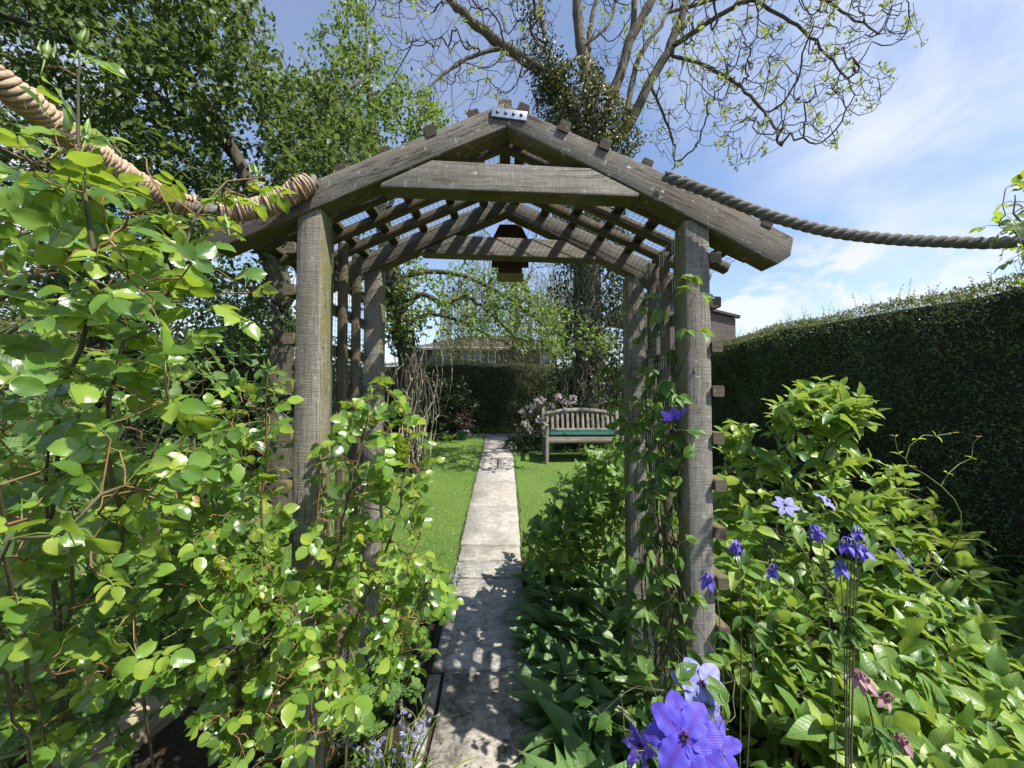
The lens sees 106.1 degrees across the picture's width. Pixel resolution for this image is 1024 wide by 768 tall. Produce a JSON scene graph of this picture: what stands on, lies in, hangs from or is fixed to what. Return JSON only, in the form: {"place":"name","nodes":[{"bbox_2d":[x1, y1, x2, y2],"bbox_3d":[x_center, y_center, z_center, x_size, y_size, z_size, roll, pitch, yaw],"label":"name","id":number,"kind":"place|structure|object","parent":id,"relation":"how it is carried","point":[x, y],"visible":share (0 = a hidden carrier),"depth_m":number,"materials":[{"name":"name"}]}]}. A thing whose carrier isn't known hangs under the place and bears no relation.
{"place":"outdoors","nodes":[
{"label":"outdoors","id":0,"kind":"place"},
{"bbox_2d":[50,435,861,623],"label":"lawn","id":1,"kind":"structure","parent":0,"point":[532,484],"depth_m":4.58,"materials":[{"name":"green plant"}]},
{"bbox_2d":[424,564,473,590],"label":"bluebells","id":2,"kind":"object","parent":1,"relation":"on","point":[460,574],"visible":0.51,"depth_m":2.94,"materials":[{"name":"purple plant"}]},
{"bbox_2d":[442,432,455,441],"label":"fern","id":3,"kind":"object","parent":1,"relation":"on","point":[448,438],"visible":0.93,"depth_m":7.86,"materials":[{"name":"green plant"}]},
{"bbox_2d":[457,430,466,439],"bbox_3d":[-1.042,1.069,8.062,0.236,0.205,0.236,0,-1,-1],"label":"plant pot","id":4,"kind":"object","parent":1,"relation":"on","point":[461,436],"visible":0.81,"depth_m":7.98,"materials":[{"name":"teal ceramic"}]},
{"bbox_2d":[449,406,475,428],"bbox_3d":[-1.040,0.731,8.116,0.578,0.552,0.477,0,-1,-1],"label":"potted plant","id":5,"kind":"object","parent":4,"relation":"in","point":[464,420],"visible":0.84,"depth_m":8.04,"materials":[{"name":"red plant"}]},
{"bbox_2d":[541,408,623,463],"bbox_3d":[1.221,0.875,6.583,1.387,0.910,0.713,0,-1,-1],"label":"garden bench","id":6,"kind":"object","parent":1,"relation":"on","point":[547,439],"visible":0.72,"depth_m":6.83,"materials":[{"name":"grey wood"}]},
{"bbox_2d":[549,430,623,435],"bbox_3d":[1.222,0.831,6.528,1.270,0.079,0.460,0,-1,-1],"label":"cushion","id":7,"kind":"object","parent":6,"relation":"on","point":[580,432],"visible":0.9,"depth_m":6.32,"materials":[{"name":"green fabric"}]},
{"bbox_2d":[401,433,538,436],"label":"gravel","id":8,"kind":"structure","parent":0,"point":[513,434],"depth_m":8.55,"materials":[{"name":"grey gravel"}]},
{"bbox_2d":[400,435,541,767],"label":"path","id":9,"kind":"structure","parent":0,"point":[488,704],"depth_m":2.33,"materials":[{"name":"stone"}]},
{"bbox_2d":[417,561,534,767],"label":"leaf litter","id":10,"kind":"object","parent":9,"relation":"on","point":[499,674],"visible":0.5,"depth_m":2.15,"materials":[{"name":"brown plant"}]},
{"bbox_2d":[0,429,1011,767],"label":"ground","id":11,"kind":"structure","parent":0,"point":[174,745],"depth_m":1.90,"materials":[{"name":"soil"}]},
{"bbox_2d":[0,338,293,668],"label":"tall shrub","id":12,"kind":"object","parent":11,"relation":"on","point":[176,387],"visible":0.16,"depth_m":2.05,"materials":[{"name":"green plant"}]},
{"bbox_2d":[51,642,242,767],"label":"timber edging","id":13,"kind":"object","parent":11,"relation":"on","point":[133,716],"visible":0.14,"depth_m":1.76,"materials":[{"name":"brown wood"}]},
{"bbox_2d":[0,313,294,523],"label":"hedge","id":14,"kind":"object","parent":11,"relation":"on","point":[144,427],"visible":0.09,"depth_m":4.62,"materials":[{"name":"green plant"}]},
{"bbox_2d":[0,27,296,767],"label":"climbing rose","id":15,"kind":"object","parent":11,"relation":"on","point":[82,447],"visible":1,"depth_m":0.67,"materials":[{"name":"green plant"}]},
{"bbox_2d":[0,433,301,767],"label":"leafy perennial","id":16,"kind":"object","parent":11,"relation":"on","point":[111,711],"visible":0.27,"depth_m":1.15,"materials":[{"name":"green plant"}]},
{"bbox_2d":[0,207,334,355],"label":"dense tree","id":17,"kind":"object","parent":11,"relation":"on","point":[12,309],"visible":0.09,"depth_m":9.10,"materials":[{"name":"green plant"}]},
{"bbox_2d":[0,0,387,514],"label":"leafy tree","id":18,"kind":"object","parent":11,"relation":"on","point":[163,46],"visible":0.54,"depth_m":4.04,"materials":[{"name":"green plant"}]},
{"bbox_2d":[110,358,463,767],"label":"bush rose","id":19,"kind":"object","parent":11,"relation":"on","point":[260,691],"visible":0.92,"depth_m":1.08,"materials":[{"name":"green plant"}]},
{"bbox_2d":[180,309,393,455],"bbox_3d":[-3.385,0.076,6.248,3.027,2.557,1.401,1,-1,-34],"label":"holly","id":20,"kind":"object","parent":11,"relation":"on","point":[251,373],"visible":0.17,"depth_m":5.79,"materials":[{"name":"green plant"}]},
{"bbox_2d":[255,713,415,767],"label":"feathery plant","id":21,"kind":"object","parent":11,"relation":"on","point":[350,751],"visible":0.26,"depth_m":1.59,"materials":[{"name":"green plant"}]},
{"bbox_2d":[328,591,431,744],"bbox_3d":[-0.749,1.450,2.014,0.564,0.386,0.867,1,-1,-26],"label":"columbine","id":22,"kind":"object","parent":11,"relation":"on","point":[400,690],"visible":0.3,"depth_m":1.80,"materials":[{"name":"green plant"}]},
{"bbox_2d":[330,704,439,767],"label":"bluebells","id":23,"kind":"object","parent":11,"relation":"on","point":[369,744],"visible":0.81,"depth_m":1.57,"materials":[{"name":"green plant"}]},
{"bbox_2d":[335,673,444,767],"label":"bluebells","id":24,"kind":"object","parent":11,"relation":"on","point":[416,724],"visible":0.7,"depth_m":1.64,"materials":[{"name":"purple plant"}]},
{"bbox_2d":[356,717,478,767],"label":"bluebells","id":25,"kind":"object","parent":11,"relation":"on","point":[405,756],"visible":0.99,"depth_m":1.53,"materials":[{"name":"green plant"}]},
{"bbox_2d":[267,0,622,472],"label":"apple tree","id":26,"kind":"object","parent":11,"relation":"on","point":[399,316],"visible":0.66,"depth_m":5.79,"materials":[{"name":"green plant"}]},
{"bbox_2d":[385,327,451,474],"bbox_3d":[-1.503,0.193,5.785,1.226,2.347,0.602,0,-1,-1],"label":"climbing vine","id":27,"kind":"object","parent":26,"relation":"attached to","point":[421,454],"visible":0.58,"depth_m":5.75,"materials":[{"name":"brown plant"}]},
{"bbox_2d":[421,370,479,440],"bbox_3d":[-1.357,0.464,8.321,1.372,1.542,1.131,0,-1,-1],"label":"evergreen shrub","id":28,"kind":"object","parent":11,"relation":"on","point":[446,418],"visible":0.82,"depth_m":8.16,"materials":[{"name":"green plant"}]},
{"bbox_2d":[293,359,647,430],"bbox_3d":[-1.173,0.214,9.443,9.290,1.859,0.977,0,-1,-3],"label":"hedge","id":29,"kind":"object","parent":11,"relation":"on","point":[503,395],"visible":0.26,"depth_m":9.20,"materials":[{"name":"green plant"}]},
{"bbox_2d":[465,426,493,434],"bbox_3d":[-0.744,1.024,8.736,0.812,0.196,0.750,0,-1,-1],"label":"strap leaf plant","id":30,"kind":"object","parent":11,"relation":"on","point":[477,430],"visible":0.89,"depth_m":8.65,"materials":[{"name":"green plant"}]},
{"bbox_2d":[416,336,559,368],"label":"house","id":31,"kind":"structure","parent":11,"relation":"on","point":[428,353],"depth_m":30.01,"materials":[{"name":"tile"}]},
{"bbox_2d":[442,350,451,362],"bbox_3d":[-5.045,-2.131,29.933,0.750,1.070,0.100,0,-1,-1],"label":"window","id":32,"kind":"structure","parent":31,"relation":"in","point":[445,350],"depth_m":29.95,"materials":[{"name":"white glass"}]},
{"bbox_2d":[462,350,480,365],"bbox_3d":[-3.141,-1.976,29.965,1.500,1.370,0.100,0,-1,-1],"label":"window","id":33,"kind":"structure","parent":31,"relation":"in","point":[465,358],"depth_m":29.98,"materials":[{"name":"grey glass"}]},
{"bbox_2d":[488,351,495,362],"bbox_3d":[-1.572,-2.099,29.997,0.620,0.920,0.100,0,-1,-1],"label":"window","id":34,"kind":"structure","parent":31,"relation":"in","point":[488,351],"depth_m":29.96,"materials":[{"name":"white glass"}]},
{"bbox_2d":[540,352,549,365],"bbox_3d":[2.597,-1.974,30.071,0.800,1.070,0.100,0,-1,-1],"label":"window","id":35,"kind":"structure","parent":31,"relation":"in","point":[546,353],"depth_m":30.08,"materials":[{"name":"white glass"}]},
{"bbox_2d":[484,424,505,434],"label":"strap leaf plant","id":36,"kind":"object","parent":11,"relation":"on","point":[493,431],"visible":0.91,"depth_m":8.70,"materials":[{"name":"green plant"}]},
{"bbox_2d":[205,99,792,767],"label":"garden arch","id":37,"kind":"structure","parent":11,"relation":"on","point":[553,169],"depth_m":1.44,"materials":[{"name":"brown wood"}]},
{"bbox_2d":[0,62,318,223],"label":"rope","id":38,"kind":"object","parent":37,"relation":"attached to","point":[15,97],"visible":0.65,"depth_m":1.04,"materials":[{"name":"fabric"}]},
{"bbox_2d":[492,224,528,281],"bbox_3d":[-0.012,-0.762,2.277,0.210,0.288,0.185,0,-1,-1],"label":"lantern","id":39,"kind":"object","parent":37,"relation":"hanging from","point":[509,271],"visible":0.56,"depth_m":2.19,"materials":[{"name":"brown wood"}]},
{"bbox_2d":[661,171,1023,249],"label":"rope","id":40,"kind":"object","parent":37,"relation":"attached to","point":[778,217],"visible":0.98,"depth_m":1.32,"materials":[{"name":"grey fabric"}]},
{"bbox_2d":[969,170,1023,287],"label":"rambling rose","id":41,"kind":"object","parent":40,"relation":"attached to","point":[1017,229],"visible":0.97,"depth_m":1.17,"materials":[{"name":"green plant"}]},
{"bbox_2d":[489,425,513,433],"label":"strap leaf plant","id":42,"kind":"object","parent":11,"relation":"on","point":[506,429],"visible":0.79,"depth_m":8.73,"materials":[{"name":"green plant"}]},
{"bbox_2d":[432,218,573,368],"bbox_3d":[0.000,-3.253,16.026,7.097,9.179,3.409,0,-1,-1],"label":"weeping birch","id":43,"kind":"object","parent":11,"relation":"on","point":[464,346],"visible":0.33,"depth_m":15.58,"materials":[{"name":"green plant"}]},
{"bbox_2d":[501,391,585,454],"bbox_3d":[0.655,0.727,7.389,1.717,1.201,1.181,0,-1,-1],"label":"rhododendron","id":44,"kind":"object","parent":11,"relation":"on","point":[536,441],"visible":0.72,"depth_m":7.12,"materials":[{"name":"pink plant"}]},
{"bbox_2d":[520,436,624,610],"bbox_3d":[0.540,0.973,2.678,0.987,1.320,1.143,0,-1,-1],"label":"hydrangea","id":45,"kind":"object","parent":11,"relation":"on","point":[569,514],"visible":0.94,"depth_m":2.35,"materials":[{"name":"green plant"}]},
{"bbox_2d":[502,555,761,767],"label":"ground cover","id":46,"kind":"object","parent":11,"relation":"on","point":[570,645],"visible":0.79,"depth_m":1.97,"materials":[{"name":"green plant"}]},
{"bbox_2d":[345,0,928,450],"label":"tall tree","id":47,"kind":"object","parent":11,"relation":"on","point":[559,98],"visible":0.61,"depth_m":7.31,"materials":[{"name":"grey plant"}]},
{"bbox_2d":[605,292,740,355],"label":"house","id":48,"kind":"structure","parent":11,"relation":"on","point":[722,324],"depth_m":13.18,"materials":[{"name":"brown brick"}]},
{"bbox_2d":[698,540,779,767],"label":"columbine","id":49,"kind":"object","parent":11,"relation":"on","point":[708,581],"visible":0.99,"depth_m":1.04,"materials":[{"name":"purple plant"}]},
{"bbox_2d":[574,274,926,767],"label":"clematis","id":50,"kind":"object","parent":11,"relation":"on","point":[679,731],"visible":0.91,"depth_m":1.40,"materials":[{"name":"green plant"}]},
{"bbox_2d":[736,324,811,340],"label":"house","id":51,"kind":"structure","parent":11,"relation":"on","point":[767,333],"depth_m":18.54,"materials":[{"name":"tile"}]},
{"bbox_2d":[645,254,1023,604],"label":"hedge","id":52,"kind":"object","parent":11,"relation":"on","point":[946,367],"visible":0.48,"depth_m":3.26,"materials":[{"name":"green plant"}]},
{"bbox_2d":[809,524,875,767],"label":"columbine","id":53,"kind":"object","parent":11,"relation":"on","point":[855,551],"visible":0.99,"depth_m":1.05,"materials":[{"name":"purple plant"}]},
{"bbox_2d":[712,376,1023,767],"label":"broad leaf shrub","id":54,"kind":"object","parent":11,"relation":"on","point":[946,714],"visible":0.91,"depth_m":1.73,"materials":[{"name":"green plant"}]},
{"bbox_2d":[847,668,912,767],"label":"columbine","id":55,"kind":"object","parent":11,"relation":"on","point":[884,739],"visible":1,"depth_m":0.97,"materials":[{"name":"pink plant"}]},
{"bbox_2d":[892,431,996,645],"bbox_3d":[1.987,0.927,1.821,0.472,1.422,0.199,0,-1,-1],"label":"honeysuckle","id":56,"kind":"object","parent":11,"relation":"on","point":[955,541],"visible":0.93,"depth_m":1.78,"materials":[{"name":"green plant"}]},
{"bbox_2d":[0,0,1023,367],"label":"sky","id":57,"kind":"structure","parent":0,"point":[942,148],"materials":[{"name":"blue"}]}
]}

